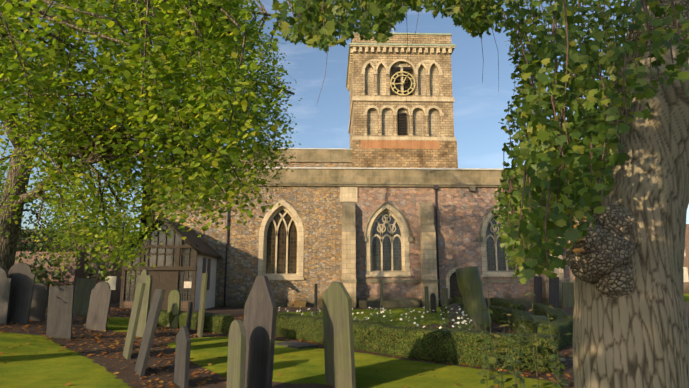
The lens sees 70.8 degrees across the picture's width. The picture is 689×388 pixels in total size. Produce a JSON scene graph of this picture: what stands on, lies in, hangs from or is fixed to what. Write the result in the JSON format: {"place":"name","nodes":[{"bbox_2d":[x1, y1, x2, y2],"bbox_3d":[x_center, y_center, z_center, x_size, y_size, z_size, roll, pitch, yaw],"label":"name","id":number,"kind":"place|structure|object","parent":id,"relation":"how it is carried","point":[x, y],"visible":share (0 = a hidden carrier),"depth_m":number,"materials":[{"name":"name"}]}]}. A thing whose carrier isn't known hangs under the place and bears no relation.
{"place":"outdoors","nodes":[
{"label":"outdoors","id":0,"kind":"place"},
{"bbox_2d":[174,148,352,166],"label":"parapet wall","id":1,"kind":"structure","parent":0,"point":[324,157],"depth_m":38.49,"materials":[{"name":"beige stone"}]},
{"bbox_2d":[0,294,688,387],"bbox_3d":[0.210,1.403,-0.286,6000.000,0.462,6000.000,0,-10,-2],"label":"ground","id":2,"kind":"structure","parent":0,"point":[46,368],"depth_m":9.62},
{"bbox_2d":[0,268,11,324],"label":"gravestone","id":3,"kind":"object","parent":2,"relation":"on","point":[5,286],"visible":0.88,"depth_m":14.29,"materials":[{"name":"stone"}]},
{"bbox_2d":[8,263,35,323],"bbox_3d":[-9.965,3.123,14.720,0.850,2.051,0.075,3,-14,-11],"label":"gravestone","id":4,"kind":"object","parent":2,"relation":"on","point":[22,276],"visible":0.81,"depth_m":14.74,"materials":[{"name":"grey stone"}]},
{"bbox_2d":[29,283,48,321],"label":"gravestone","id":5,"kind":"object","parent":2,"relation":"on","point":[40,296],"visible":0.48,"depth_m":15.54,"materials":[{"name":"stone"}]},
{"bbox_2d":[0,182,116,307],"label":"shrub","id":6,"kind":"object","parent":2,"relation":"on","point":[39,270],"depth_m":30.09,"materials":[{"name":"green plant"}]},
{"bbox_2d":[46,285,73,338],"bbox_3d":[-7.691,3.242,13.112,0.600,1.482,0.076,-1,-13,-14],"label":"gravestone","id":7,"kind":"object","parent":2,"relation":"on","point":[60,312],"visible":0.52,"depth_m":13.09,"materials":[{"name":"stone"}]},
{"bbox_2d":[73,278,95,315],"bbox_3d":[-9.734,3.970,18.041,0.620,1.626,0.076,9,-17,-29],"label":"gravestone","id":8,"kind":"object","parent":2,"relation":"on","point":[84,288],"visible":0.6,"depth_m":18.03,"materials":[{"name":"green stone"}]},
{"bbox_2d":[85,281,111,330],"bbox_3d":[-7.737,3.564,15.284,0.620,1.590,0.075,3,-15,-3],"label":"gravestone","id":9,"kind":"object","parent":2,"relation":"on","point":[99,306],"visible":0.85,"depth_m":15.25,"materials":[{"name":"grey stone"}]},
{"bbox_2d":[123,283,145,359],"bbox_3d":[-4.696,2.902,10.757,0.075,1.841,0.750,14,-16,-28],"label":"gravestone","id":10,"kind":"object","parent":2,"relation":"on","point":[133,322],"visible":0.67,"depth_m":10.59,"materials":[{"name":"green stone"}]},
{"bbox_2d":[134,269,152,337],"bbox_3d":[-5.981,3.339,14.257,0.800,2.213,0.076,-8,-15,38],"label":"gravestone","id":11,"kind":"object","parent":2,"relation":"on","point":[145,277],"visible":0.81,"depth_m":14.12,"materials":[{"name":"green stone"}]},
{"bbox_2d":[135,289,164,376],"bbox_3d":[-3.636,2.640,8.981,0.076,1.738,0.750,17,-17,-27],"label":"gravestone","id":12,"kind":"object","parent":2,"relation":"on","point":[149,334],"visible":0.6,"depth_m":8.82,"materials":[{"name":"stone"}]},
{"bbox_2d":[0,0,301,281],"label":"lime tree","id":13,"kind":"object","parent":2,"relation":"on","point":[210,116],"depth_m":8.81,"materials":[{"name":"green plant"}]},
{"bbox_2d":[119,217,221,310],"bbox_3d":[-10.103,4.161,28.394,4.661,5.100,5.181,0,-10,-2],"label":"church porch","id":14,"kind":"object","parent":2,"relation":"on","point":[179,263],"visible":0.54,"depth_m":26.43,"materials":[{"name":"brown wood"}]},
{"bbox_2d":[167,290,180,327],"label":"gravestone","id":15,"kind":"object","parent":2,"relation":"on","point":[174,302],"visible":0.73,"depth_m":17.12,"materials":[{"name":"stone"}]},
{"bbox_2d":[174,326,190,387],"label":"gravestone","id":16,"kind":"object","parent":2,"relation":"on","point":[182,360],"visible":1,"depth_m":7.82,"materials":[{"name":"stone"}]},
{"bbox_2d":[186,302,192,331],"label":"gravestone","id":17,"kind":"object","parent":2,"relation":"on","point":[189,315],"visible":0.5,"depth_m":15.61,"materials":[{"name":"stone"}]},
{"bbox_2d":[157,309,233,333],"bbox_3d":[-5.591,4.364,16.972,5.223,0.655,0.932,-8,-13,37],"label":"hedge","id":18,"kind":"object","parent":2,"relation":"on","point":[218,323],"visible":0.5,"depth_m":15.84,"materials":[{"name":"green plant"}]},
{"bbox_2d":[197,273,207,337],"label":"gravestone","id":19,"kind":"object","parent":2,"relation":"on","point":[202,305],"visible":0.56,"depth_m":14.11,"materials":[{"name":"green stone"}]},
{"bbox_2d":[226,320,245,387],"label":"gravestone","id":20,"kind":"object","parent":2,"relation":"on","point":[236,356],"visible":1,"depth_m":6.53,"materials":[{"name":"green stone"}]},
{"bbox_2d":[243,276,276,387],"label":"gravestone","id":21,"kind":"object","parent":2,"relation":"on","point":[260,314],"visible":0.98,"depth_m":7.00,"materials":[{"name":"grey stone"}]},
{"bbox_2d":[105,276,419,312],"bbox_3d":[-3.883,5.573,26.967,18.419,1.816,5.078,8,-13,-37],"label":"churchyard clutter","id":22,"kind":"object","parent":2,"relation":"on","point":[111,281],"visible":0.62,"depth_m":30.17,"materials":[{"name":"grey stone"}]},
{"bbox_2d":[0,307,573,387],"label":"fallen leaves","id":23,"kind":"object","parent":2,"relation":"on","point":[194,372],"visible":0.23,"depth_m":11.71,"materials":[{"name":"brown plant"}]},
{"bbox_2d":[275,341,317,348],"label":"ledger slab","id":24,"kind":"structure","parent":2,"relation":"on","point":[296,345],"depth_m":11.87,"materials":[{"name":"stone"}]},
{"bbox_2d":[314,284,317,314],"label":"gravestone","id":25,"kind":"object","parent":2,"relation":"on","point":[315,296],"visible":0.77,"depth_m":23.58,"materials":[{"name":"stone"}]},
{"bbox_2d":[322,282,355,387],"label":"gravestone","id":26,"kind":"object","parent":2,"relation":"on","point":[338,337],"visible":1,"depth_m":7.54,"materials":[{"name":"green stone"}]},
{"bbox_2d":[140,186,574,306],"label":"church wall","id":27,"kind":"structure","parent":2,"relation":"on","point":[462,212],"depth_m":31.54,"materials":[{"name":"brown stone"}]},
{"bbox_2d":[258,200,303,279],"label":"church window","id":28,"kind":"structure","parent":27,"relation":"attached to","point":[281,246],"depth_m":31.66,"materials":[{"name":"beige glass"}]},
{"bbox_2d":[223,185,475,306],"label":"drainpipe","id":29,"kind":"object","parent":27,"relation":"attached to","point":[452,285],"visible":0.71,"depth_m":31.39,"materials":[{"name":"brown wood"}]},
{"bbox_2d":[142,167,574,307],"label":"church aisle trim","id":30,"kind":"structure","parent":27,"relation":"attached to","point":[348,181],"depth_m":31.99,"materials":[{"name":"beige stone"}]},
{"bbox_2d":[362,202,412,276],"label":"church window","id":31,"kind":"structure","parent":27,"relation":"attached to","point":[386,244],"depth_m":31.85,"materials":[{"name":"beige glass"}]},
{"bbox_2d":[477,204,519,276],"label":"church window","id":32,"kind":"structure","parent":27,"relation":"attached to","point":[493,257],"depth_m":32.01,"materials":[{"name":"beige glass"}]},
{"bbox_2d":[278,306,473,329],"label":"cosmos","id":33,"kind":"object","parent":2,"relation":"on","point":[409,321],"depth_m":16.05,"materials":[{"name":"white plant"}]},
{"bbox_2d":[380,281,382,309],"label":"gravestone","id":34,"kind":"object","parent":2,"relation":"on","point":[381,291],"visible":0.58,"depth_m":27.25,"materials":[{"name":"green stone"}]},
{"bbox_2d":[275,313,558,371],"bbox_3d":[0.363,3.500,12.193,1.315,0.664,9.902,9,-14,-42],"label":"hedge","id":35,"kind":"object","parent":2,"relation":"on","point":[459,346],"visible":0.65,"depth_m":9.86,"materials":[{"name":"green plant"}]},
{"bbox_2d":[425,286,428,313],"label":"gravestone","id":36,"kind":"object","parent":2,"relation":"on","point":[426,298],"visible":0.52,"depth_m":24.56,"materials":[{"name":"green stone"}]},
{"bbox_2d":[430,293,435,312],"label":"gravestone","id":37,"kind":"object","parent":2,"relation":"on","point":[433,300],"visible":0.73,"depth_m":25.00,"materials":[{"name":"stone"}]},
{"bbox_2d":[442,288,447,305],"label":"gravestone","id":38,"kind":"object","parent":2,"relation":"on","point":[444,296],"visible":0.48,"depth_m":22.75,"materials":[{"name":"green stone"}]},
{"bbox_2d":[441,301,464,318],"bbox_3d":[5.602,5.667,24.000,0.617,0.581,6.394,-4,-11,21],"label":"hedge","id":39,"kind":"object","parent":2,"relation":"on","point":[460,304],"visible":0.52,"depth_m":21.20,"materials":[{"name":"green plant"}]},
{"bbox_2d":[449,304,461,322],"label":"gravestone","id":40,"kind":"object","parent":2,"relation":"on","point":[455,307],"visible":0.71,"depth_m":19.12,"materials":[{"name":"stone"}]},
{"bbox_2d":[453,297,462,302],"bbox_3d":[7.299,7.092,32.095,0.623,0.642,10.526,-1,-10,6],"label":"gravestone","id":41,"kind":"object","parent":2,"relation":"on","point":[456,299],"visible":0.23,"depth_m":29.54,"materials":[{"name":"green stone"}]},
{"bbox_2d":[455,266,492,332],"bbox_3d":[4.087,3.442,15.295,1.070,2.295,0.850,0,-10,-2],"label":"gravestone","id":42,"kind":"object","parent":2,"relation":"on","point":[469,281],"visible":0.79,"depth_m":15.06,"materials":[{"name":"green stone"}]},
{"bbox_2d":[266,0,688,387],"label":"tree","id":43,"kind":"object","parent":2,"relation":"on","point":[578,189],"depth_m":4.44,"materials":[{"name":"green plant"}]},
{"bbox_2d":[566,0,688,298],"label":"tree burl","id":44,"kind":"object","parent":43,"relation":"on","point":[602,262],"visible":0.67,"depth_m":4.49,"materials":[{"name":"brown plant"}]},
{"bbox_2d":[573,216,586,252],"bbox_3d":[2.201,0.376,4.532,0.173,0.345,0.103,0,-10,-2],"label":"tree fungi","id":45,"kind":"object","parent":44,"relation":"attached to","point":[577,250],"visible":0.56,"depth_m":4.49,"materials":[{"name":"brown plant"}]},
{"bbox_2d":[490,297,524,310],"bbox_3d":[8.577,5.980,25.916,0.625,0.642,9.176,-2,-10,10],"label":"hedge","id":46,"kind":"object","parent":2,"relation":"on","point":[504,303],"visible":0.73,"depth_m":24.37,"materials":[{"name":"green plant"}]},
{"bbox_2d":[487,305,535,333],"bbox_3d":[5.858,4.369,16.934,0.915,0.632,7.390,-2,-10,10],"label":"hedge","id":47,"kind":"object","parent":2,"relation":"on","point":[515,317],"visible":0.85,"depth_m":16.41,"materials":[{"name":"green plant"}]},
{"bbox_2d":[476,274,572,387],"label":"weed","id":48,"kind":"object","parent":2,"relation":"on","point":[522,380],"depth_m":7.47,"materials":[{"name":"green plant"}]},
{"bbox_2d":[512,315,549,332],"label":"gravestone","id":49,"kind":"object","parent":2,"relation":"on","point":[539,319],"visible":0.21,"depth_m":14.70,"materials":[{"name":"stone"}]},
{"bbox_2d":[534,276,541,302],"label":"gravestone","id":50,"kind":"object","parent":2,"relation":"on","point":[538,288],"visible":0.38,"depth_m":30.72,"materials":[{"name":"grey stone"}]},
{"bbox_2d":[531,303,572,320],"bbox_3d":[7.518,4.500,17.800,0.677,0.681,9.226,-3,-11,16],"label":"hedge","id":51,"kind":"object","parent":2,"relation":"on","point":[553,313],"visible":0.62,"depth_m":16.71,"materials":[{"name":"green plant"}]},
{"bbox_2d":[549,277,558,307],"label":"gravestone","id":52,"kind":"object","parent":2,"relation":"on","point":[554,292],"visible":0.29,"depth_m":29.87,"materials":[{"name":"stone"}]},
{"bbox_2d":[537,317,572,349],"bbox_3d":[5.475,3.559,12.441,0.610,0.635,2.509,-7,-13,35],"label":"hedge","id":53,"kind":"object","parent":2,"relation":"on","point":[560,326],"visible":0.69,"depth_m":11.78,"materials":[{"name":"green plant"}]},
{"bbox_2d":[562,283,573,307],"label":"gravestone","id":54,"kind":"object","parent":2,"relation":"on","point":[567,295],"visible":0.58,"depth_m":29.89,"materials":[{"name":"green stone"}]},
{"bbox_2d":[0,0,688,231],"label":"sky","id":55,"kind":"structure","parent":0,"point":[478,106],"materials":[{"name":"blue"}]},
{"bbox_2d":[14,224,688,305],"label":"background buildings","id":56,"kind":"structure","parent":0,"point":[72,275],"depth_m":34.94,"materials":[{"name":"brick"}]},
{"bbox_2d":[346,32,457,167],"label":"church tower","id":57,"kind":"structure","parent":0,"point":[376,139],"depth_m":39.63,"materials":[{"name":"beige stone"}]},
{"bbox_2d":[390,29,415,134],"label":"church tower clock louvres","id":58,"kind":"object","parent":57,"relation":"attached to","point":[403,85],"visible":0.83,"depth_m":39.87,"materials":[{"name":"black wood"}]}
]}

